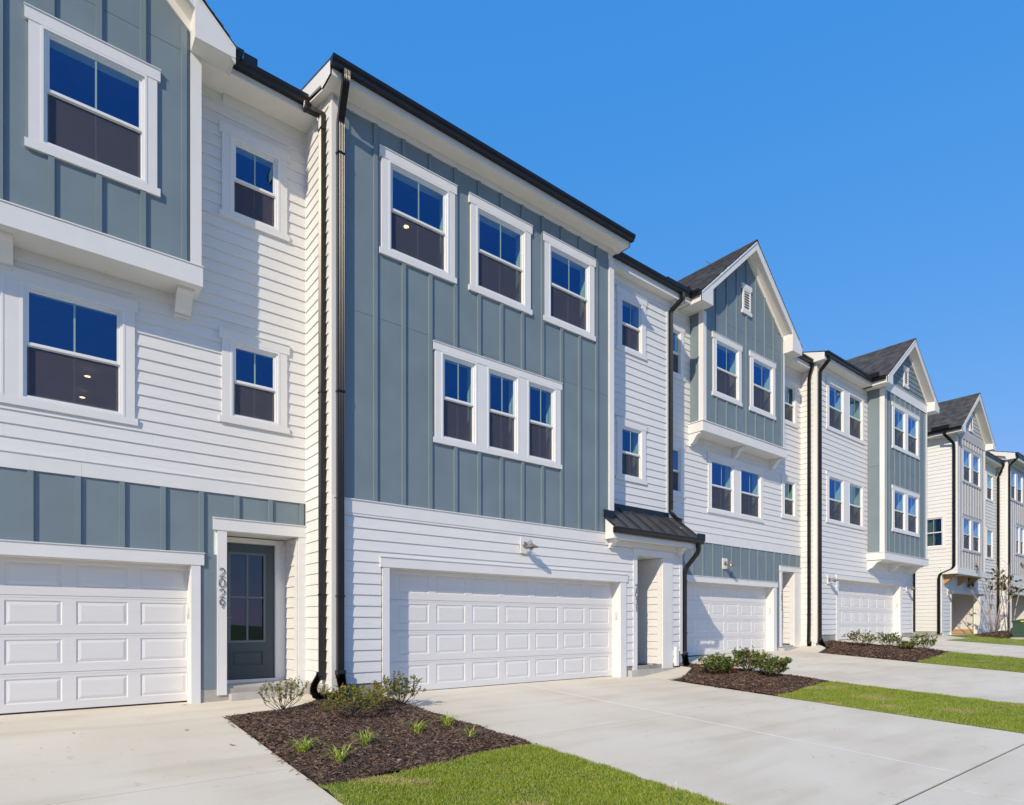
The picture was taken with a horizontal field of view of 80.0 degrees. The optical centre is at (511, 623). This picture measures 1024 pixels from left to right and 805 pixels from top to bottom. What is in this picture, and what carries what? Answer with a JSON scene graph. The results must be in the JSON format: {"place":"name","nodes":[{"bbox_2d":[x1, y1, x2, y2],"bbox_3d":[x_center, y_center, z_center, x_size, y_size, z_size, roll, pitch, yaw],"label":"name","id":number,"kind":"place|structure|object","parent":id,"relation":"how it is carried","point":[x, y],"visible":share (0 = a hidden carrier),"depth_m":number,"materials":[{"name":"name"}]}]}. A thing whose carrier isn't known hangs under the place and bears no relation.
{"place":"outdoors","nodes":[
{"label":"outdoors","id":0,"kind":"place"},
{"bbox_2d":[0,702,342,804],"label":"driveway","id":1,"kind":"structure","parent":0,"point":[169,759],"depth_m":6.26,"materials":[{"name":"concrete"}]},
{"bbox_2d":[205,694,315,717],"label":"walkway","id":2,"kind":"structure","parent":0,"point":[227,708],"depth_m":9.28,"materials":[{"name":"concrete"}]},
{"bbox_2d":[7,629,1019,714],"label":"ground","id":3,"kind":"structure","parent":0,"point":[179,702],"depth_m":9.52,"materials":[{"name":"grey concrete"}]},
{"bbox_2d":[0,0,339,714],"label":"townhouse","id":4,"kind":"structure","parent":3,"relation":"on","point":[153,534],"depth_m":9.01,"materials":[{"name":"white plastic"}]},
{"bbox_2d":[0,276,2,393],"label":"window","id":5,"kind":"structure","parent":4,"relation":"in","point":[1,277],"depth_m":7.98,"materials":[{"name":"white plastic"}]},
{"bbox_2d":[20,281,124,415],"bbox_3d":[-6.099,-3.775,8.510,1.180,1.550,0.110,0,0,-38],"label":"window","id":6,"kind":"structure","parent":4,"relation":"in","point":[48,374],"depth_m":8.48,"materials":[{"name":"white plastic"}]},
{"bbox_2d":[0,556,186,714],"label":"garage door","id":7,"kind":"structure","parent":4,"relation":"in","point":[75,634],"depth_m":8.81,"materials":[{"name":"paint"}]},
{"bbox_2d":[41,24,146,183],"bbox_3d":[-5.651,-6.975,8.291,1.190,1.530,0.110,0,0,-38],"label":"window","id":8,"kind":"structure","parent":4,"relation":"in","point":[68,125],"depth_m":8.27,"materials":[{"name":"white plastic"}]},
{"bbox_2d":[227,543,273,679],"bbox_3d":[-4.549,-0.215,10.489,0.890,2.310,0.116,0,0,-38],"label":"door","id":9,"kind":"structure","parent":4,"relation":"in","point":[250,567],"depth_m":10.53,"materials":[{"name":"blue paint"}]},
{"bbox_2d":[230,339,279,425],"bbox_3d":[-4.217,-3.915,10.006,0.770,1.230,0.110,0,0,-38],"label":"window","id":10,"kind":"structure","parent":4,"relation":"in","point":[248,401],"depth_m":10.00,"materials":[{"name":"white plastic"}]},
{"bbox_2d":[230,135,279,231],"bbox_3d":[-4.217,-7.165,10.006,0.770,1.230,0.110,0,0,-38],"label":"window","id":11,"kind":"structure","parent":4,"relation":"in","point":[251,202],"depth_m":10.00,"materials":[{"name":"white plastic"}]},
{"bbox_2d":[221,695,536,797],"bbox_3d":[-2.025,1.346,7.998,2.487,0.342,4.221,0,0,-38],"label":"mulch bed","id":12,"kind":"object","parent":3,"relation":"on","point":[488,747],"visible":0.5,"depth_m":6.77,"materials":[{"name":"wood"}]},
{"bbox_2d":[257,676,308,710],"bbox_3d":[-3.235,1.002,8.633,0.688,0.522,0.586,0,0,-38],"label":"azalea shrub","id":13,"kind":"object","parent":12,"relation":"on","point":[279,688],"visible":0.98,"depth_m":8.61,"materials":[{"name":"green plant"}]},
{"bbox_2d":[285,734,321,752],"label":"liriope clump","id":14,"kind":"object","parent":12,"relation":"on","point":[304,747],"visible":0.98,"depth_m":6.65,"materials":[{"name":"green plant"}]},
{"bbox_2d":[309,741,363,762],"bbox_3d":[-1.756,1.348,6.353,0.581,0.167,0.677,0,0,26],"label":"liriope clump","id":15,"kind":"object","parent":12,"relation":"on","point":[339,756],"visible":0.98,"depth_m":6.31,"materials":[{"name":"green plant"}]},
{"bbox_2d":[318,682,390,716],"bbox_3d":[-2.148,1.050,8.270,1.017,0.477,1.080,0,0,-20],"label":"azalea shrub","id":16,"kind":"object","parent":12,"relation":"on","point":[372,703],"visible":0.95,"depth_m":8.25,"materials":[{"name":"green plant"}]},
{"bbox_2d":[342,680,384,705],"bbox_3d":[-2.195,1.036,9.057,0.658,0.418,0.708,0,0,-13],"label":"azalea shrub","id":17,"kind":"object","parent":12,"relation":"on","point":[378,685],"visible":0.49,"depth_m":9.02,"materials":[{"name":"green plant"}]},
{"bbox_2d":[352,727,386,745],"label":"liriope clump","id":18,"kind":"object","parent":12,"relation":"on","point":[366,739],"visible":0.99,"depth_m":6.85,"materials":[{"name":"green plant"}]},
{"bbox_2d":[382,670,426,704],"bbox_3d":[-1.698,0.964,9.197,0.628,0.573,0.576,0,0,-38],"label":"azalea shrub","id":19,"kind":"object","parent":12,"relation":"on","point":[397,685],"visible":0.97,"depth_m":9.16,"materials":[{"name":"green plant"}]},
{"bbox_2d":[402,719,430,733],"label":"liriope clump","id":20,"kind":"object","parent":12,"relation":"on","point":[416,729],"visible":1,"depth_m":7.41,"materials":[{"name":"green plant"}]},
{"bbox_2d":[431,711,463,725],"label":"liriope clump","id":21,"kind":"object","parent":12,"relation":"on","point":[446,720],"visible":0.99,"depth_m":7.73,"materials":[{"name":"green plant"}]},
{"bbox_2d":[460,725,482,736],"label":"liriope clump","id":22,"kind":"object","parent":12,"relation":"on","point":[471,733],"visible":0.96,"depth_m":7.24,"materials":[{"name":"green plant"}]},
{"bbox_2d":[301,52,704,699],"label":"townhouse","id":23,"kind":"structure","parent":3,"relation":"on","point":[499,416],"depth_m":11.42,"materials":[{"name":"blue plastic"}]},
{"bbox_2d":[389,160,448,274],"bbox_3d":[-1.622,-6.995,10.599,1.190,1.510,0.110,0,0,-38],"label":"window","id":24,"kind":"structure","parent":23,"relation":"in","point":[410,237],"depth_m":10.60,"materials":[{"name":"white plastic"}]},
{"bbox_2d":[442,351,476,445],"bbox_3d":[-0.980,-4.062,11.109,0.770,1.545,0.110,0,0,-38],"label":"window","id":25,"kind":"structure","parent":23,"relation":"in","point":[459,418],"depth_m":11.13,"materials":[{"name":"white plastic"}]},
{"bbox_2d":[390,569,611,692],"bbox_3d":[0.034,0.123,12.212,5.750,2.166,0.061,0,0,-38],"label":"garage door","id":26,"kind":"structure","parent":23,"relation":"in","point":[448,630],"depth_m":11.88,"materials":[{"name":"paint"}]},
{"bbox_2d":[477,206,525,306],"bbox_3d":[-0.221,-6.995,11.713,1.190,1.510,0.110,0,0,-38],"label":"window","id":27,"kind":"structure","parent":23,"relation":"in","point":[495,275],"depth_m":11.74,"materials":[{"name":"white plastic"}]},
{"bbox_2d":[488,366,518,454],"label":"window","id":28,"kind":"structure","parent":23,"relation":"in","point":[503,428],"depth_m":11.77,"materials":[{"name":"white plastic"}]},
{"bbox_2d":[528,379,555,462],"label":"window","id":29,"kind":"structure","parent":23,"relation":"in","point":[541,436],"depth_m":12.38,"materials":[{"name":"white plastic"}]},
{"bbox_2d":[549,243,590,333],"bbox_3d":[1.196,-6.995,12.839,1.190,1.510,0.110,0,0,-38],"label":"window","id":30,"kind":"structure","parent":23,"relation":"in","point":[567,307],"depth_m":12.87,"materials":[{"name":"white plastic"}]},
{"bbox_2d":[621,294,642,354],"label":"window","id":31,"kind":"structure","parent":23,"relation":"in","point":[631,336],"depth_m":14.76,"materials":[{"name":"white plastic"}]},
{"bbox_2d":[621,424,642,479],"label":"window","id":32,"kind":"structure","parent":23,"relation":"in","point":[631,463],"depth_m":14.76,"materials":[{"name":"white plastic"}]},
{"bbox_2d":[667,239,813,655],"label":"townhouse","id":33,"kind":"structure","parent":3,"relation":"on","point":[742,362],"depth_m":18.65,"materials":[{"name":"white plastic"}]},
{"bbox_2d":[673,446,681,493],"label":"window","id":34,"kind":"structure","parent":33,"relation":"in","point":[677,474],"depth_m":17.00,"materials":[{"name":"white plastic"}]},
{"bbox_2d":[673,328,681,375],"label":"window","id":35,"kind":"structure","parent":33,"relation":"in","point":[677,356],"depth_m":17.00,"materials":[{"name":"white plastic"}]},
{"bbox_2d":[711,458,733,513],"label":"window","id":36,"kind":"structure","parent":33,"relation":"in","point":[722,498],"depth_m":18.39,"materials":[{"name":"white plastic"}]},
{"bbox_2d":[687,582,765,655],"bbox_3d":[6.207,-0.139,18.588,5.750,2.162,0.061,0,0,-38],"label":"garage door","id":37,"kind":"structure","parent":33,"relation":"in","point":[721,619],"depth_m":18.83,"materials":[{"name":"paint"}]},
{"bbox_2d":[716,338,739,401],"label":"window","id":38,"kind":"structure","parent":33,"relation":"in","point":[727,383],"depth_m":17.82,"materials":[{"name":"white plastic"}]},
{"bbox_2d":[741,466,760,518],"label":"window","id":39,"kind":"structure","parent":33,"relation":"in","point":[750,503],"depth_m":19.40,"materials":[{"name":"white plastic"}]},
{"bbox_2d":[753,357,773,415],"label":"window","id":40,"kind":"structure","parent":33,"relation":"in","point":[763,399],"depth_m":19.06,"materials":[{"name":"white plastic"}]},
{"bbox_2d":[784,479,795,516],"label":"window","id":41,"kind":"structure","parent":33,"relation":"in","point":[789,504],"depth_m":20.93,"materials":[{"name":"white plastic"}]},
{"bbox_2d":[785,382,795,424],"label":"window","id":42,"kind":"structure","parent":33,"relation":"in","point":[790,410],"depth_m":20.94,"materials":[{"name":"white plastic"}]},
{"bbox_2d":[672,668,1023,733],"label":"bed soil","id":43,"kind":"structure","parent":3,"relation":"on","point":[681,679],"depth_m":13.14,"materials":[{"name":"brown soil"}]},
{"bbox_2d":[681,662,827,695],"bbox_3d":[4.580,1.168,13.966,2.161,0.416,4.433,0,0,-38],"label":"mulch bed","id":44,"kind":"object","parent":43,"relation":"on","point":[747,683],"visible":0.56,"depth_m":12.37,"materials":[{"name":"wood"}]},
{"bbox_2d":[697,652,740,673],"bbox_3d":[4.609,0.878,13.612,0.913,0.540,0.878,0,0,-38],"label":"evergreen shrub","id":45,"kind":"object","parent":44,"relation":"on","point":[722,660],"visible":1,"depth_m":13.47,"materials":[{"name":"green plant"}]},
{"bbox_2d":[728,645,768,670],"bbox_3d":[5.333,0.789,13.725,0.839,0.624,0.916,0,0,1],"label":"evergreen shrub","id":46,"kind":"object","parent":44,"relation":"on","point":[744,656],"visible":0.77,"depth_m":13.65,"materials":[{"name":"green plant"}]},
{"bbox_2d":[753,652,792,676],"bbox_3d":[5.572,0.881,13.063,0.844,0.566,0.789,0,0,-38],"label":"evergreen shrub","id":47,"kind":"object","parent":44,"relation":"on","point":[772,664],"visible":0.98,"depth_m":12.91,"materials":[{"name":"green plant"}]},
{"bbox_2d":[800,338,939,646],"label":"townhouse","id":48,"kind":"structure","parent":3,"relation":"on","point":[871,411],"depth_m":23.15,"materials":[{"name":"white wood"}]},
{"bbox_2d":[829,475,843,522],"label":"window","id":49,"kind":"structure","parent":48,"relation":"in","point":[836,507],"depth_m":21.95,"materials":[{"name":"white plastic"}]},
{"bbox_2d":[829,382,843,432],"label":"window","id":50,"kind":"structure","parent":48,"relation":"in","point":[836,417],"depth_m":21.95,"materials":[{"name":"white plastic"}]},
{"bbox_2d":[849,482,862,527],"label":"window","id":51,"kind":"structure","parent":48,"relation":"in","point":[855,512],"depth_m":22.93,"materials":[{"name":"white plastic"}]},
{"bbox_2d":[849,393,862,440],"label":"window","id":52,"kind":"structure","parent":48,"relation":"in","point":[855,425],"depth_m":22.93,"materials":[{"name":"white plastic"}]},
{"bbox_2d":[839,581,892,639],"bbox_3d":[13.764,-0.508,23.891,5.720,2.224,0.061,0,0,-38],"label":"garage door","id":53,"kind":"structure","parent":48,"relation":"in","point":[864,606],"depth_m":23.90,"materials":[{"name":"paint"}]},
{"bbox_2d":[894,489,905,530],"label":"window","id":54,"kind":"structure","parent":48,"relation":"in","point":[899,516],"depth_m":24.06,"materials":[{"name":"white plastic"}]},
{"bbox_2d":[894,406,905,450],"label":"window","id":55,"kind":"structure","parent":48,"relation":"in","point":[899,435],"depth_m":24.06,"materials":[{"name":"white plastic"}]},
{"bbox_2d":[908,494,917,533],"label":"window","id":56,"kind":"structure","parent":48,"relation":"in","point":[912,519],"depth_m":24.92,"materials":[{"name":"white plastic"}]},
{"bbox_2d":[908,414,917,455],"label":"window","id":57,"kind":"structure","parent":48,"relation":"in","point":[912,441],"depth_m":24.92,"materials":[{"name":"white plastic"}]},
{"bbox_2d":[819,640,1020,672],"bbox_3d":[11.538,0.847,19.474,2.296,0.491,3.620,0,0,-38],"label":"mulch bed","id":58,"kind":"object","parent":3,"relation":"on","point":[884,653],"visible":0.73,"depth_m":18.51,"materials":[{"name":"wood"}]},
{"bbox_2d":[842,628,877,644],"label":"azalea shrub","id":59,"kind":"object","parent":58,"relation":"on","point":[865,637],"visible":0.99,"depth_m":19.84,"materials":[{"name":"green plant"}]},
{"bbox_2d":[876,631,903,645],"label":"azalea shrub","id":60,"kind":"object","parent":58,"relation":"on","point":[893,638],"visible":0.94,"depth_m":19.38,"materials":[{"name":"green plant"}]},
{"bbox_2d":[897,641,917,648],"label":"azalea shrub","id":61,"kind":"object","parent":58,"relation":"on","point":[906,644],"visible":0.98,"depth_m":18.76,"materials":[{"name":"green plant"}]},
{"bbox_2d":[909,632,937,647],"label":"azalea shrub","id":62,"kind":"object","parent":58,"relation":"on","point":[932,641],"visible":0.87,"depth_m":18.82,"materials":[{"name":"green plant"}]},
{"bbox_2d":[913,393,1005,635],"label":"townhouse","id":63,"kind":"structure","parent":3,"relation":"on","point":[963,463],"depth_m":29.82,"materials":[{"name":"white wood"}]},
{"bbox_2d":[927,516,942,547],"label":"window","id":64,"kind":"structure","parent":63,"relation":"in","point":[941,517],"depth_m":29.39,"materials":[{"name":"white plastic"}]},
{"bbox_2d":[963,517,970,550],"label":"window","id":65,"kind":"structure","parent":63,"relation":"in","point":[966,521],"depth_m":29.72,"materials":[{"name":"blue glass"}]},
{"bbox_2d":[963,448,970,482],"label":"window","id":66,"kind":"structure","parent":63,"relation":"in","point":[966,454],"depth_m":29.72,"materials":[{"name":"blue glass"}]},
{"bbox_2d":[973,520,979,552],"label":"window","id":67,"kind":"structure","parent":63,"relation":"in","point":[976,525],"depth_m":30.67,"materials":[{"name":"blue glass"}]},
{"bbox_2d":[973,454,979,486],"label":"window","id":68,"kind":"structure","parent":63,"relation":"in","point":[976,459],"depth_m":30.67,"materials":[{"name":"blue glass"}]},
{"bbox_2d":[987,529,992,558],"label":"window","id":69,"kind":"structure","parent":63,"relation":"in","point":[989,533],"depth_m":34.17,"materials":[{"name":"blue glass"}]},
{"bbox_2d":[987,474,992,500],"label":"window","id":70,"kind":"structure","parent":63,"relation":"in","point":[989,478],"depth_m":34.17,"materials":[{"name":"blue glass"}]},
{"bbox_2d":[990,451,1023,630],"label":"townhouse","id":71,"kind":"structure","parent":3,"relation":"on","point":[1012,511],"depth_m":34.91,"materials":[{"name":"white plastic"}]},
{"bbox_2d":[1011,470,1015,499],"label":"window","id":72,"kind":"structure","parent":71,"relation":"in","point":[1013,474],"depth_m":35.37,"materials":[{"name":"blue glass"}]},
{"bbox_2d":[1016,526,1019,553],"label":"window","id":73,"kind":"structure","parent":71,"relation":"in","point":[1017,527],"depth_m":35.95,"materials":[{"name":"blue glass"}]},
{"bbox_2d":[1017,473,1022,503],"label":"window","id":74,"kind":"structure","parent":71,"relation":"in","point":[1019,478],"depth_m":36.22,"materials":[{"name":"blue glass"}]},
{"bbox_2d":[1021,527,1023,554],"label":"window","id":75,"kind":"structure","parent":71,"relation":"in","point":[1022,529],"depth_m":36.61,"materials":[{"name":"white plastic"}]},
{"bbox_2d":[318,743,727,804],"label":"lawn","id":76,"kind":"structure","parent":0,"point":[566,792],"depth_m":5.68,"materials":[{"name":"green plant"}]},
{"bbox_2d":[205,0,1023,454],"label":"sky","id":77,"kind":"structure","parent":0,"point":[871,151],"materials":[{"name":"blue"}]},
{"bbox_2d":[645,666,691,679],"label":"walkway","id":78,"kind":"structure","parent":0,"point":[678,672],"depth_m":14.28,"materials":[{"name":"concrete"}]},
{"bbox_2d":[390,676,1023,804],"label":"driveway","id":79,"kind":"structure","parent":0,"point":[730,746],"depth_m":7.95,"materials":[{"name":"concrete"}]},
{"bbox_2d":[793,645,825,652],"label":"walkway","id":80,"kind":"structure","parent":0,"point":[814,648],"depth_m":20.46,"materials":[{"name":"concrete"}]},
{"bbox_2d":[682,650,1023,703],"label":"driveway","id":81,"kind":"structure","parent":0,"point":[995,685],"depth_m":14.36,"materials":[{"name":"concrete"}]},
{"bbox_2d":[776,681,1023,732],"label":"lawn","id":82,"kind":"structure","parent":0,"point":[878,710],"depth_m":10.48,"materials":[{"name":"green plant"}]},
{"bbox_2d":[839,637,1023,657],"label":"driveway","id":83,"kind":"structure","parent":0,"point":[1017,651],"depth_m":21.04,"materials":[{"name":"concrete"}]},
{"bbox_2d":[908,636,964,640],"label":"walkway","id":84,"kind":"structure","parent":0,"point":[945,637],"depth_m":26.59,"materials":[{"name":"concrete"}]},
{"bbox_2d":[896,744,1023,804],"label":"sidewalk","id":85,"kind":"structure","parent":0,"point":[998,780],"depth_m":5.95,"materials":[{"name":"concrete"}]},
{"bbox_2d":[917,651,1023,672],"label":"lawn","id":86,"kind":"structure","parent":0,"point":[957,657],"depth_m":17.05,"materials":[{"name":"green plant"}]},
{"bbox_2d":[947,634,1016,639],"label":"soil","id":87,"kind":"structure","parent":0,"point":[965,636],"depth_m":28.74,"materials":[{"name":"brown soil"}]},
{"bbox_2d":[950,634,1007,637],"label":"grass","id":88,"kind":"structure","parent":87,"relation":"on","point":[969,635],"depth_m":28.77,"materials":[{"name":"green plant"}]},
{"bbox_2d":[975,630,1012,638],"bbox_3d":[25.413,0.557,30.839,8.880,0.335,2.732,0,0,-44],"label":"mulch bed","id":89,"kind":"object","parent":87,"relation":"on","point":[998,636],"visible":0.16,"depth_m":28.06,"materials":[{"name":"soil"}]},
{"bbox_2d":[965,555,1023,632],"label":"crape myrtle tree","id":90,"kind":"object","parent":89,"relation":"on","point":[1003,579],"visible":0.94,"depth_m":30.64,"materials":[{"name":"brown plant"}]},
{"bbox_2d":[986,558,1023,631],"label":"crape myrtle tree","id":91,"kind":"object","parent":89,"relation":"on","point":[1010,578],"visible":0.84,"depth_m":32.25,"materials":[{"name":"brown plant"}]},
{"bbox_2d":[1010,619,1023,638],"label":"utility box","id":92,"kind":"object","parent":89,"relation":"on","point":[1018,629],"visible":0.9,"depth_m":27.52,"materials":[{"name":"plastic"}]},
{"bbox_2d":[950,637,1023,645],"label":"lawn","id":93,"kind":"structure","parent":0,"point":[992,642],"depth_m":24.57,"materials":[{"name":"green plant"}]}
]}

